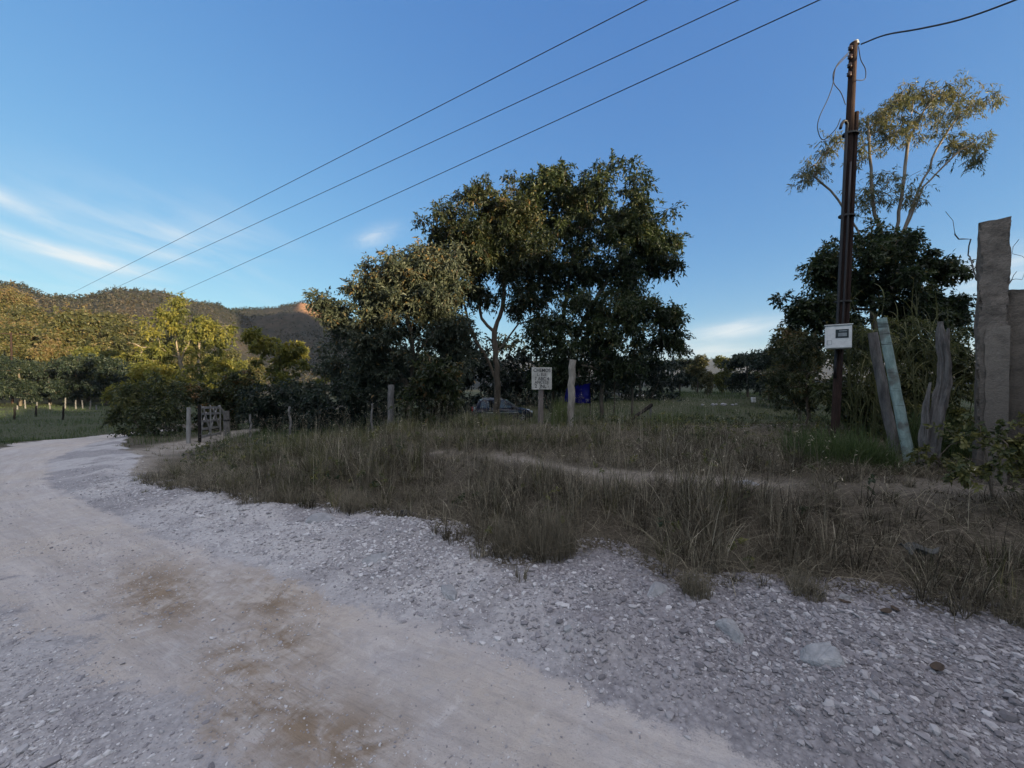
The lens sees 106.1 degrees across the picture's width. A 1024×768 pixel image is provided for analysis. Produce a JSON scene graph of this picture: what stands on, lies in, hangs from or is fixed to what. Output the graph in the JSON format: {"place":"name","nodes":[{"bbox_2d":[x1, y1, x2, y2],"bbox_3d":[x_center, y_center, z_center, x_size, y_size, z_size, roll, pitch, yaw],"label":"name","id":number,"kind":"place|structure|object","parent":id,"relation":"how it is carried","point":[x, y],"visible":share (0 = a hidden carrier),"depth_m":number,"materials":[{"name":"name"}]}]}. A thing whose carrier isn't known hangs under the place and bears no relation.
{"place":"outdoors","nodes":[
{"label":"outdoors","id":0,"kind":"place"},
{"bbox_2d":[2,286,971,395],"bbox_3d":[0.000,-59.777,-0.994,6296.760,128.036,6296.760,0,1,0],"label":"hills","id":1,"kind":"structure","parent":0,"point":[270,324],"depth_m":250.84,"materials":[{"name":"plant"}]},
{"bbox_2d":[0,280,38,325],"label":"woodland tree","id":2,"kind":"object","parent":1,"relation":"on","point":[10,297],"visible":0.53,"depth_m":111.13,"materials":[{"name":"green plant"}]},
{"bbox_2d":[0,323,43,381],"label":"woodland tree","id":3,"kind":"object","parent":1,"relation":"on","point":[20,343],"visible":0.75,"depth_m":69.74,"materials":[{"name":"green plant"}]},
{"bbox_2d":[3,304,51,326],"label":"woodland tree","id":4,"kind":"object","parent":1,"relation":"on","point":[17,315],"visible":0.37,"depth_m":97.33,"materials":[{"name":"green plant"}]},
{"bbox_2d":[32,304,105,354],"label":"woodland tree","id":5,"kind":"object","parent":1,"relation":"on","point":[68,325],"visible":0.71,"depth_m":71.47,"materials":[{"name":"green plant"}]},
{"bbox_2d":[75,307,118,338],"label":"woodland tree","id":6,"kind":"object","parent":1,"relation":"on","point":[99,322],"visible":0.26,"depth_m":77.77,"materials":[{"name":"green plant"}]},
{"bbox_2d":[0,280,349,384],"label":"hillside scrub","id":7,"kind":"object","parent":1,"relation":"on","point":[56,296],"visible":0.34,"depth_m":182.37,"materials":[{"name":"plant"}]},
{"bbox_2d":[0,430,1023,767],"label":"road","id":8,"kind":"structure","parent":0,"point":[518,716],"depth_m":2.25,"materials":[{"name":"gravel"}]},
{"bbox_2d":[305,512,335,523],"bbox_3d":[-2.170,1.578,4.430,0.376,0.213,0.542,0,1,3],"label":"rock","id":9,"kind":"object","parent":8,"relation":"on","point":[320,517],"visible":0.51,"depth_m":4.33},
{"bbox_2d":[362,552,387,563],"bbox_3d":[-1.201,1.561,3.402,0.265,0.109,0.194,-1,1,-31],"label":"rock","id":10,"kind":"object","parent":8,"relation":"on","point":[375,558],"visible":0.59,"depth_m":3.37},
{"bbox_2d":[440,584,456,599],"bbox_3d":[-0.484,1.594,2.920,0.158,0.102,0.284,0,1,-10],"label":"rock","id":11,"kind":"object","parent":8,"relation":"on","point":[449,591],"visible":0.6,"depth_m":2.88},
{"bbox_2d":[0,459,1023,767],"bbox_3d":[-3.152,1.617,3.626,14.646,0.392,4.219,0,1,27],"label":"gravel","id":12,"kind":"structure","parent":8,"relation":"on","point":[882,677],"depth_m":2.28,"materials":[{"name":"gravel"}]},
{"bbox_2d":[647,581,667,597],"bbox_3d":[1.056,1.543,2.836,0.255,0.128,0.125,-1,1,-43],"label":"rock","id":13,"kind":"object","parent":8,"relation":"on","point":[656,588],"visible":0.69,"depth_m":2.81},
{"bbox_2d":[714,618,744,645],"bbox_3d":[1.397,1.567,2.433,0.194,0.173,0.258,0,1,-21],"label":"rock","id":14,"kind":"object","parent":8,"relation":"on","point":[729,627],"visible":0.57,"depth_m":2.38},
{"bbox_2d":[799,642,844,667],"bbox_3d":[1.712,1.529,2.137,0.219,0.177,0.182,1,1,31],"label":"rock","id":15,"kind":"object","parent":8,"relation":"on","point":[819,654],"visible":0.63,"depth_m":2.10,"materials":[{"name":"stone"}]},
{"bbox_2d":[0,386,1023,623],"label":"ground","id":16,"kind":"structure","parent":0,"point":[678,404],"depth_m":4.27,"materials":[{"name":"plant"}]},
{"bbox_2d":[0,332,29,403],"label":"power pole","id":17,"kind":"object","parent":16,"relation":"on","point":[11,355],"visible":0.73,"depth_m":57.49,"materials":[{"name":"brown wood"}]},
{"bbox_2d":[7,0,646,324],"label":"power line","id":18,"kind":"object","parent":17,"relation":"attached to","point":[395,128],"visible":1,"depth_m":9.35,"materials":[{"name":"metal"}]},
{"bbox_2d":[13,0,738,332],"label":"power line","id":19,"kind":"object","parent":17,"relation":"attached to","point":[473,122],"visible":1,"depth_m":9.18,"materials":[{"name":"metal"}]},
{"bbox_2d":[81,0,819,334],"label":"power line","id":20,"kind":"object","parent":17,"relation":"attached to","point":[548,124],"visible":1,"depth_m":9.23,"materials":[{"name":"metal"}]},
{"bbox_2d":[0,356,63,405],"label":"woodland tree","id":21,"kind":"object","parent":16,"relation":"on","point":[22,389],"visible":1,"depth_m":54.43,"materials":[{"name":"green plant"}]},
{"bbox_2d":[10,358,79,404],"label":"woodland tree","id":22,"kind":"object","parent":16,"relation":"on","point":[41,383],"visible":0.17,"depth_m":57.46,"materials":[{"name":"green plant"}]},
{"bbox_2d":[22,331,72,398],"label":"woodland tree","id":23,"kind":"object","parent":16,"relation":"on","point":[45,351],"visible":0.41,"depth_m":65.00,"materials":[{"name":"green plant"}]},
{"bbox_2d":[41,353,94,404],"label":"woodland tree","id":24,"kind":"object","parent":16,"relation":"on","point":[60,388],"visible":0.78,"depth_m":54.43,"materials":[{"name":"green plant"}]},
{"bbox_2d":[67,346,105,400],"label":"woodland tree","id":25,"kind":"object","parent":16,"relation":"on","point":[85,350],"visible":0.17,"depth_m":63.20,"materials":[{"name":"green plant"}]},
{"bbox_2d":[70,352,127,404],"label":"woodland tree","id":26,"kind":"object","parent":16,"relation":"on","point":[97,365],"visible":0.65,"depth_m":55.02,"materials":[{"name":"green plant"}]},
{"bbox_2d":[92,349,130,398],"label":"woodland tree","id":27,"kind":"object","parent":16,"relation":"on","point":[121,354],"visible":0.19,"depth_m":65.88,"materials":[{"name":"green plant"}]},
{"bbox_2d":[82,320,148,362],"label":"woodland tree","id":28,"kind":"object","parent":16,"relation":"on","point":[118,328],"visible":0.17,"depth_m":72.53,"materials":[{"name":"green plant"}]},
{"bbox_2d":[105,360,152,405],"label":"woodland tree","id":29,"kind":"object","parent":16,"relation":"on","point":[121,371],"visible":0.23,"depth_m":54.08,"materials":[{"name":"green plant"}]},
{"bbox_2d":[109,331,175,399],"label":"woodland tree","id":30,"kind":"object","parent":16,"relation":"on","point":[119,343],"visible":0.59,"depth_m":60.42,"materials":[{"name":"green plant"}]},
{"bbox_2d":[99,370,193,437],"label":"shrub","id":31,"kind":"object","parent":16,"relation":"on","point":[134,395],"visible":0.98,"depth_m":15.30,"materials":[{"name":"green plant"}]},
{"bbox_2d":[99,357,201,430],"bbox_3d":[-19.947,0.601,20.929,5.047,4.200,2.433,0,1,0],"label":"shrub","id":32,"kind":"object","parent":16,"relation":"on","point":[159,370],"visible":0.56,"depth_m":20.86,"materials":[{"name":"green plant"}]},
{"bbox_2d":[120,323,180,382],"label":"woodland tree","id":33,"kind":"object","parent":16,"relation":"on","point":[140,339],"visible":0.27,"depth_m":68.71,"materials":[{"name":"green plant"}]},
{"bbox_2d":[126,291,243,420],"bbox_3d":[-27.072,-2.353,32.312,8.636,10.982,5.201,0,1,0],"label":"sunlit tree","id":34,"kind":"object","parent":16,"relation":"on","point":[156,350],"visible":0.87,"depth_m":31.66,"materials":[{"name":"green plant"}]},
{"bbox_2d":[181,345,208,384],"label":"woodland tree","id":35,"kind":"object","parent":16,"relation":"on","point":[186,357],"visible":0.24,"depth_m":82.96,"materials":[{"name":"green plant"}]},
{"bbox_2d":[172,329,220,384],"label":"woodland tree","id":36,"kind":"object","parent":16,"relation":"on","point":[182,341],"visible":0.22,"depth_m":63.58,"materials":[{"name":"green plant"}]},
{"bbox_2d":[167,367,267,431],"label":"shrub","id":37,"kind":"object","parent":16,"relation":"on","point":[222,396],"visible":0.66,"depth_m":18.78,"materials":[{"name":"green plant"}]},
{"bbox_2d":[211,368,255,402],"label":"shrub","id":38,"kind":"object","parent":16,"relation":"on","point":[217,378],"visible":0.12,"depth_m":21.44,"materials":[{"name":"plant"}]},
{"bbox_2d":[245,356,266,383],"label":"woodland tree","id":39,"kind":"object","parent":16,"relation":"on","point":[262,367],"visible":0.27,"depth_m":89.05,"materials":[{"name":"green plant"}]},
{"bbox_2d":[218,478,302,514],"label":"grass tussock","id":40,"kind":"object","parent":16,"relation":"on","point":[266,497],"depth_m":4.83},
{"bbox_2d":[230,376,335,432],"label":"shrub","id":41,"kind":"object","parent":16,"relation":"on","point":[265,406],"visible":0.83,"depth_m":16.62,"materials":[{"name":"green plant"}]},
{"bbox_2d":[240,326,329,393],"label":"tree","id":42,"kind":"object","parent":16,"relation":"on","point":[254,339],"visible":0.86,"depth_m":24.71,"materials":[{"name":"green plant"}]},
{"bbox_2d":[279,338,365,428],"bbox_3d":[-9.315,-0.033,18.956,4.447,4.685,3.106,0,1,0],"label":"shrub","id":43,"kind":"object","parent":16,"relation":"on","point":[335,364],"visible":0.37,"depth_m":18.77,"materials":[{"name":"green plant"}]},
{"bbox_2d":[288,375,403,433],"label":"shrub","id":44,"kind":"object","parent":16,"relation":"on","point":[348,396],"visible":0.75,"depth_m":15.19,"materials":[{"name":"green plant"}]},
{"bbox_2d":[328,480,389,512],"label":"grass tussock","id":45,"kind":"object","parent":16,"relation":"on","point":[342,509],"depth_m":4.72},
{"bbox_2d":[314,341,414,417],"bbox_3d":[-10.789,-0.497,29.584,9.177,6.324,6.406,0,1,0],"label":"thicket tree","id":46,"kind":"object","parent":16,"relation":"on","point":[365,395],"visible":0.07,"depth_m":28.99,"materials":[{"name":"green plant"}]},
{"bbox_2d":[387,385,393,425],"bbox_3d":[-4.098,0.930,13.023,0.247,1.827,0.264,0,1,0],"label":"fence post","id":47,"kind":"object","parent":16,"relation":"on","point":[390,399],"visible":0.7,"depth_m":12.93,"materials":[{"name":"grey wood"}]},
{"bbox_2d":[301,237,488,417],"bbox_3d":[-5.007,-2.081,16.583,8.013,8.611,4.003,0,1,0],"label":"broadleaf tree","id":48,"kind":"object","parent":16,"relation":"on","point":[394,292],"visible":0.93,"depth_m":15.95,"materials":[{"name":"green plant"}]},
{"bbox_2d":[385,416,415,437],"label":"green grass clump","id":49,"kind":"object","parent":16,"relation":"on","point":[404,428],"visible":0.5,"depth_m":9.44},
{"bbox_2d":[387,348,465,430],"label":"shrub","id":50,"kind":"object","parent":16,"relation":"on","point":[432,373],"visible":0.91,"depth_m":12.15,"materials":[{"name":"green plant"}]},
{"bbox_2d":[400,340,505,412],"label":"thicket tree","id":51,"kind":"object","parent":16,"relation":"on","point":[481,371],"visible":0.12,"depth_m":32.40,"materials":[{"name":"green plant"}]},
{"bbox_2d":[406,169,564,416],"bbox_3d":[-1.586,-4.607,20.730,9.148,14.109,4.980,0,1,0],"label":"broadleaf tree","id":52,"kind":"object","parent":16,"relation":"on","point":[502,240],"visible":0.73,"depth_m":20.26,"materials":[{"name":"green plant"}]},
{"bbox_2d":[0,390,973,444],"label":"field grass","id":53,"kind":"structure","parent":16,"relation":"on","point":[682,393],"depth_m":28.70,"materials":[{"name":"plant"}]},
{"bbox_2d":[472,399,532,420],"bbox_3d":[-0.675,1.671,25.031,3.890,1.473,1.960,0,1,-6],"label":"parked car","id":54,"kind":"object","parent":16,"relation":"on","point":[485,405],"visible":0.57,"depth_m":24.28,"materials":[{"name":"blue paint"}]},
{"bbox_2d":[465,332,560,409],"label":"thicket tree","id":55,"kind":"object","parent":16,"relation":"on","point":[514,380],"visible":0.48,"depth_m":34.85,"materials":[{"name":"green plant"}]},
{"bbox_2d":[474,508,564,603],"bbox_3d":[-0.050,1.340,3.393,0.837,0.419,1.238,1,1,42],"label":"grass tussock","id":56,"kind":"object","parent":16,"relation":"on","point":[511,542],"depth_m":3.46,"materials":[{"name":"plant"}]},
{"bbox_2d":[532,367,551,423],"bbox_3d":[0.862,0.471,11.248,0.582,1.910,0.196,0,1,0],"label":"wooden sign","id":57,"kind":"object","parent":16,"relation":"on","point":[541,379],"visible":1,"depth_m":11.14,"materials":[{"name":"white wood"}]},
{"bbox_2d":[495,496,601,566],"bbox_3d":[0.311,1.302,3.502,1.092,0.491,1.299,0,1,0],"label":"grass tussock","id":58,"kind":"object","parent":16,"relation":"on","point":[543,538],"depth_m":3.40,"materials":[{"name":"plant"}]},
{"bbox_2d":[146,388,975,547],"bbox_3d":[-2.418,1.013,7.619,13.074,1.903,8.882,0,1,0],"label":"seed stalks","id":59,"kind":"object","parent":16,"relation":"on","point":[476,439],"visible":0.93,"depth_m":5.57,"materials":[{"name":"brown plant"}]},
{"bbox_2d":[547,395,576,426],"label":"green grass clump","id":60,"kind":"object","parent":16,"relation":"on","point":[557,414],"visible":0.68,"depth_m":9.49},
{"bbox_2d":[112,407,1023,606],"bbox_3d":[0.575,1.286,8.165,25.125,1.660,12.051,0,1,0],"label":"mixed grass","id":61,"kind":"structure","parent":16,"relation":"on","point":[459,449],"depth_m":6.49,"materials":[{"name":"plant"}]},
{"bbox_2d":[566,359,575,426],"bbox_3d":[1.471,0.300,9.603,0.260,1.824,0.213,0,1,0],"label":"fence post","id":62,"kind":"object","parent":16,"relation":"on","point":[570,385],"visible":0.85,"depth_m":9.53,"materials":[{"name":"grey wood"}]},
{"bbox_2d":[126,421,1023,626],"bbox_3d":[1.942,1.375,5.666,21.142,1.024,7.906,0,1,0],"label":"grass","id":63,"kind":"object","parent":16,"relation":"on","point":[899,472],"depth_m":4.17,"materials":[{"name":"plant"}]},
{"bbox_2d":[897,542,940,554],"bbox_3d":[3.234,1.307,3.072,0.260,0.069,0.189,0,1,0],"label":"rock","id":64,"kind":"object","parent":63,"relation":"on","point":[934,551],"visible":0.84,"depth_m":3.04,"materials":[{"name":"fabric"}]},
{"bbox_2d":[565,382,590,414],"bbox_3d":[3.992,1.196,24.026,1.854,2.592,0.242,0,1,0],"label":"sign","id":65,"kind":"object","parent":16,"relation":"on","point":[585,389],"visible":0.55,"depth_m":24.03,"materials":[{"name":"plastic"}]},
{"bbox_2d":[549,337,632,403],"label":"thicket tree","id":66,"kind":"object","parent":16,"relation":"on","point":[595,387],"visible":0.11,"depth_m":37.05,"materials":[{"name":"green plant"}]},
{"bbox_2d":[180,411,1023,568],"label":"weeds","id":67,"kind":"object","parent":16,"relation":"on","point":[660,524],"visible":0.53,"depth_m":7.68,"materials":[{"name":"green plant"}]},
{"bbox_2d":[511,148,693,419],"bbox_3d":[4.381,-5.318,23.453,10.639,15.840,8.665,0,1,-16],"label":"broadleaf tree","id":68,"kind":"object","parent":16,"relation":"on","point":[627,231],"visible":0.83,"depth_m":21.22,"materials":[{"name":"green plant"}]},
{"bbox_2d":[516,283,695,419],"bbox_3d":[4.784,-1.385,19.987,9.232,7.652,4.765,0,1,0],"label":"broadleaf tree","id":69,"kind":"object","parent":16,"relation":"on","point":[629,313],"visible":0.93,"depth_m":19.31,"materials":[{"name":"green plant"}]},
{"bbox_2d":[618,352,688,400],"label":"thicket tree","id":70,"kind":"object","parent":16,"relation":"on","point":[655,376],"visible":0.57,"depth_m":38.91,"materials":[{"name":"green plant"}]},
{"bbox_2d":[665,356,696,390],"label":"woodland tree","id":71,"kind":"object","parent":16,"relation":"on","point":[685,362],"visible":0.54,"depth_m":61.03,"materials":[{"name":"green plant"}]},
{"bbox_2d":[663,560,729,600],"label":"grass tussock","id":72,"kind":"object","parent":16,"relation":"on","point":[691,586],"depth_m":2.78,"materials":[{"name":"plant"}]},
{"bbox_2d":[684,354,709,391],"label":"woodland tree","id":73,"kind":"object","parent":16,"relation":"on","point":[697,369],"visible":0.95,"depth_m":55.19,"materials":[{"name":"green plant"}]},
{"bbox_2d":[699,371,714,395],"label":"woodland tree","id":74,"kind":"object","parent":16,"relation":"on","point":[707,380],"visible":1,"depth_m":44.65,"materials":[{"name":"green plant"}]},
{"bbox_2d":[711,355,735,393],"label":"woodland tree","id":75,"kind":"object","parent":16,"relation":"on","point":[718,379],"visible":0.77,"depth_m":51.61,"materials":[{"name":"green plant"}]},
{"bbox_2d":[717,349,764,396],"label":"woodland tree","id":76,"kind":"object","parent":16,"relation":"on","point":[738,380],"visible":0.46,"depth_m":44.05,"materials":[{"name":"green plant"}]},
{"bbox_2d":[741,347,769,399],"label":"woodland tree","id":77,"kind":"object","parent":16,"relation":"on","point":[751,359],"visible":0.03,"depth_m":39.00,"materials":[{"name":"green plant"}]},
{"bbox_2d":[745,347,832,407],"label":"woodland tree","id":78,"kind":"object","parent":16,"relation":"on","point":[764,361],"visible":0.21,"depth_m":32.88,"materials":[{"name":"green plant"}]},
{"bbox_2d":[748,330,846,425],"bbox_3d":[6.977,-0.097,9.074,2.800,2.329,1.681,0,1,0],"label":"shrub","id":79,"kind":"object","parent":16,"relation":"on","point":[784,382],"visible":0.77,"depth_m":8.97,"materials":[{"name":"green plant"}]},
{"bbox_2d":[765,324,833,419],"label":"woodland tree","id":80,"kind":"object","parent":16,"relation":"on","point":[776,340],"visible":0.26,"depth_m":25.05,"materials":[{"name":"green plant"}]},
{"bbox_2d":[764,422,850,460],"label":"green grass clump","id":81,"kind":"object","parent":16,"relation":"on","point":[788,439],"visible":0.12,"depth_m":5.65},
{"bbox_2d":[768,561,853,602],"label":"grass tussock","id":82,"kind":"object","parent":16,"relation":"on","point":[812,589],"depth_m":2.73,"materials":[{"name":"plant"}]},
{"bbox_2d":[772,419,903,473],"bbox_3d":[4.506,0.798,5.135,1.814,0.703,1.563,1,1,39],"label":"green grass clump","id":83,"kind":"object","parent":16,"relation":"on","point":[833,452],"visible":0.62,"depth_m":5.00,"materials":[{"name":"plant"}]},
{"bbox_2d":[817,39,865,440],"bbox_3d":[4.861,-1.887,5.670,0.694,6.411,0.372,-1,1,-28],"label":"power pole","id":84,"kind":"object","parent":16,"relation":"on","point":[838,337],"visible":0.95,"depth_m":5.71,"materials":[{"name":"brown wood"}]},
{"bbox_2d":[861,0,1016,44],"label":"service cable","id":85,"kind":"object","parent":84,"relation":"attached to","point":[941,23],"visible":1,"depth_m":5.14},
{"bbox_2d":[786,431,933,474],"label":"green grass clump","id":86,"kind":"object","parent":16,"relation":"on","point":[890,458],"visible":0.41,"depth_m":4.78,"materials":[{"name":"plant"}]},
{"bbox_2d":[790,325,931,438],"bbox_3d":[6.749,0.018,7.404,2.306,2.262,1.532,0,1,0],"label":"shrub","id":87,"kind":"object","parent":16,"relation":"on","point":[856,343],"visible":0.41,"depth_m":7.30,"materials":[{"name":"green plant"}]},
{"bbox_2d":[825,283,913,442],"bbox_3d":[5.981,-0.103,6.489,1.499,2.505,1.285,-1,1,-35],"label":"cane grass","id":88,"kind":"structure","parent":16,"relation":"on","point":[861,379],"depth_m":6.58,"materials":[{"name":"plant"}]},
{"bbox_2d":[767,210,976,373],"bbox_3d":[9.361,-1.656,9.995,5.243,5.667,2.809,0,1,0],"label":"dense tree","id":89,"kind":"object","parent":16,"relation":"on","point":[882,254],"visible":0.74,"depth_m":9.65,"materials":[{"name":"green plant"}]},
{"bbox_2d":[868,332,901,459],"bbox_3d":[5.510,0.260,5.677,0.417,2.062,0.144,1,1,35],"label":"leaning post","id":90,"kind":"object","parent":16,"relation":"on","point":[881,381],"visible":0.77,"depth_m":5.66,"materials":[{"name":"grey wood"}]},
{"bbox_2d":[877,317,915,465],"bbox_3d":[5.230,0.181,5.220,0.445,2.181,0.123,1,1,29],"label":"leaning post","id":91,"kind":"object","parent":16,"relation":"on","point":[902,424],"visible":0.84,"depth_m":5.20,"materials":[{"name":"teal paint"}]},
{"bbox_2d":[785,68,1008,323],"bbox_3d":[13.713,-4.534,13.758,7.619,12.610,2.723,0,1,0],"label":"slender tree","id":92,"kind":"object","parent":16,"relation":"on","point":[898,103],"visible":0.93,"depth_m":13.75,"materials":[{"name":"green plant"}]},
{"bbox_2d":[852,295,972,408],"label":"cane grass","id":93,"kind":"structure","parent":16,"relation":"on","point":[916,313],"depth_m":7.34,"materials":[{"name":"plant"}]},
{"bbox_2d":[864,315,975,438],"bbox_3d":[8.202,-0.160,7.533,2.829,2.534,1.830,0,1,0],"label":"shrub","id":94,"kind":"object","parent":16,"relation":"on","point":[958,350],"visible":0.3,"depth_m":7.37,"materials":[{"name":"green plant"}]},
{"bbox_2d":[870,402,974,455],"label":"green grass clump","id":95,"kind":"object","parent":16,"relation":"on","point":[914,435],"visible":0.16,"depth_m":5.55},
{"bbox_2d":[890,292,975,445],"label":"cane grass","id":96,"kind":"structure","parent":16,"relation":"on","point":[935,361],"depth_m":5.71,"materials":[{"name":"plant"}]},
{"bbox_2d":[895,421,971,475],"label":"weed plant","id":97,"kind":"object","parent":16,"relation":"on","point":[933,457],"visible":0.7,"depth_m":4.70,"materials":[{"name":"green plant"}]},
{"bbox_2d":[917,321,952,468],"bbox_3d":[5.543,0.173,5.007,0.391,1.970,0.181,0,1,0],"label":"split post","id":98,"kind":"object","parent":16,"relation":"on","point":[940,397],"visible":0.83,"depth_m":4.98,"materials":[{"name":"grey wood"}]},
{"bbox_2d":[911,411,974,463],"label":"green grass clump","id":99,"kind":"object","parent":16,"relation":"on","point":[952,448],"visible":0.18,"depth_m":5.14,"materials":[{"name":"plant"}]},
{"bbox_2d":[945,404,969,453],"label":"weed plant","id":100,"kind":"object","parent":16,"relation":"on","point":[957,413],"visible":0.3,"depth_m":5.35,"materials":[{"name":"green plant"}]},
{"bbox_2d":[940,412,1023,504],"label":"weed plant","id":101,"kind":"object","parent":16,"relation":"on","point":[962,473],"visible":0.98,"depth_m":3.59,"materials":[{"name":"green plant"}]},
{"bbox_2d":[972,216,1023,486],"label":"concrete wall","id":102,"kind":"structure","parent":16,"relation":"on","point":[998,326],"depth_m":4.24,"materials":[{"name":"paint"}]},
{"bbox_2d":[981,584,1023,628],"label":"grass tussock","id":103,"kind":"object","parent":16,"relation":"on","point":[1005,610],"depth_m":2.48,"materials":[{"name":"plant"}]},
{"bbox_2d":[996,412,1023,483],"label":"weed plant","id":104,"kind":"object","parent":16,"relation":"on","point":[1014,473],"visible":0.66,"depth_m":3.58,"materials":[{"name":"green plant"}]},
{"bbox_2d":[0,0,1023,360],"label":"sky","id":105,"kind":"structure","parent":0,"point":[129,128],"materials":[{"name":"blue"}]},
{"bbox_2d":[125,429,1023,500],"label":"footpath","id":106,"kind":"structure","parent":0,"point":[150,456],"depth_m":5.55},
{"bbox_2d":[186,405,230,442],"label":"farm gate","id":107,"kind":"structure","parent":106,"relation":"on","point":[226,420],"depth_m":13.96,"materials":[{"name":"grey wood"}]},
{"bbox_2d":[856,275,934,445],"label":"cane grass","id":108,"kind":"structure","parent":0,"point":[914,392],"depth_m":6.42,"materials":[{"name":"plant"}]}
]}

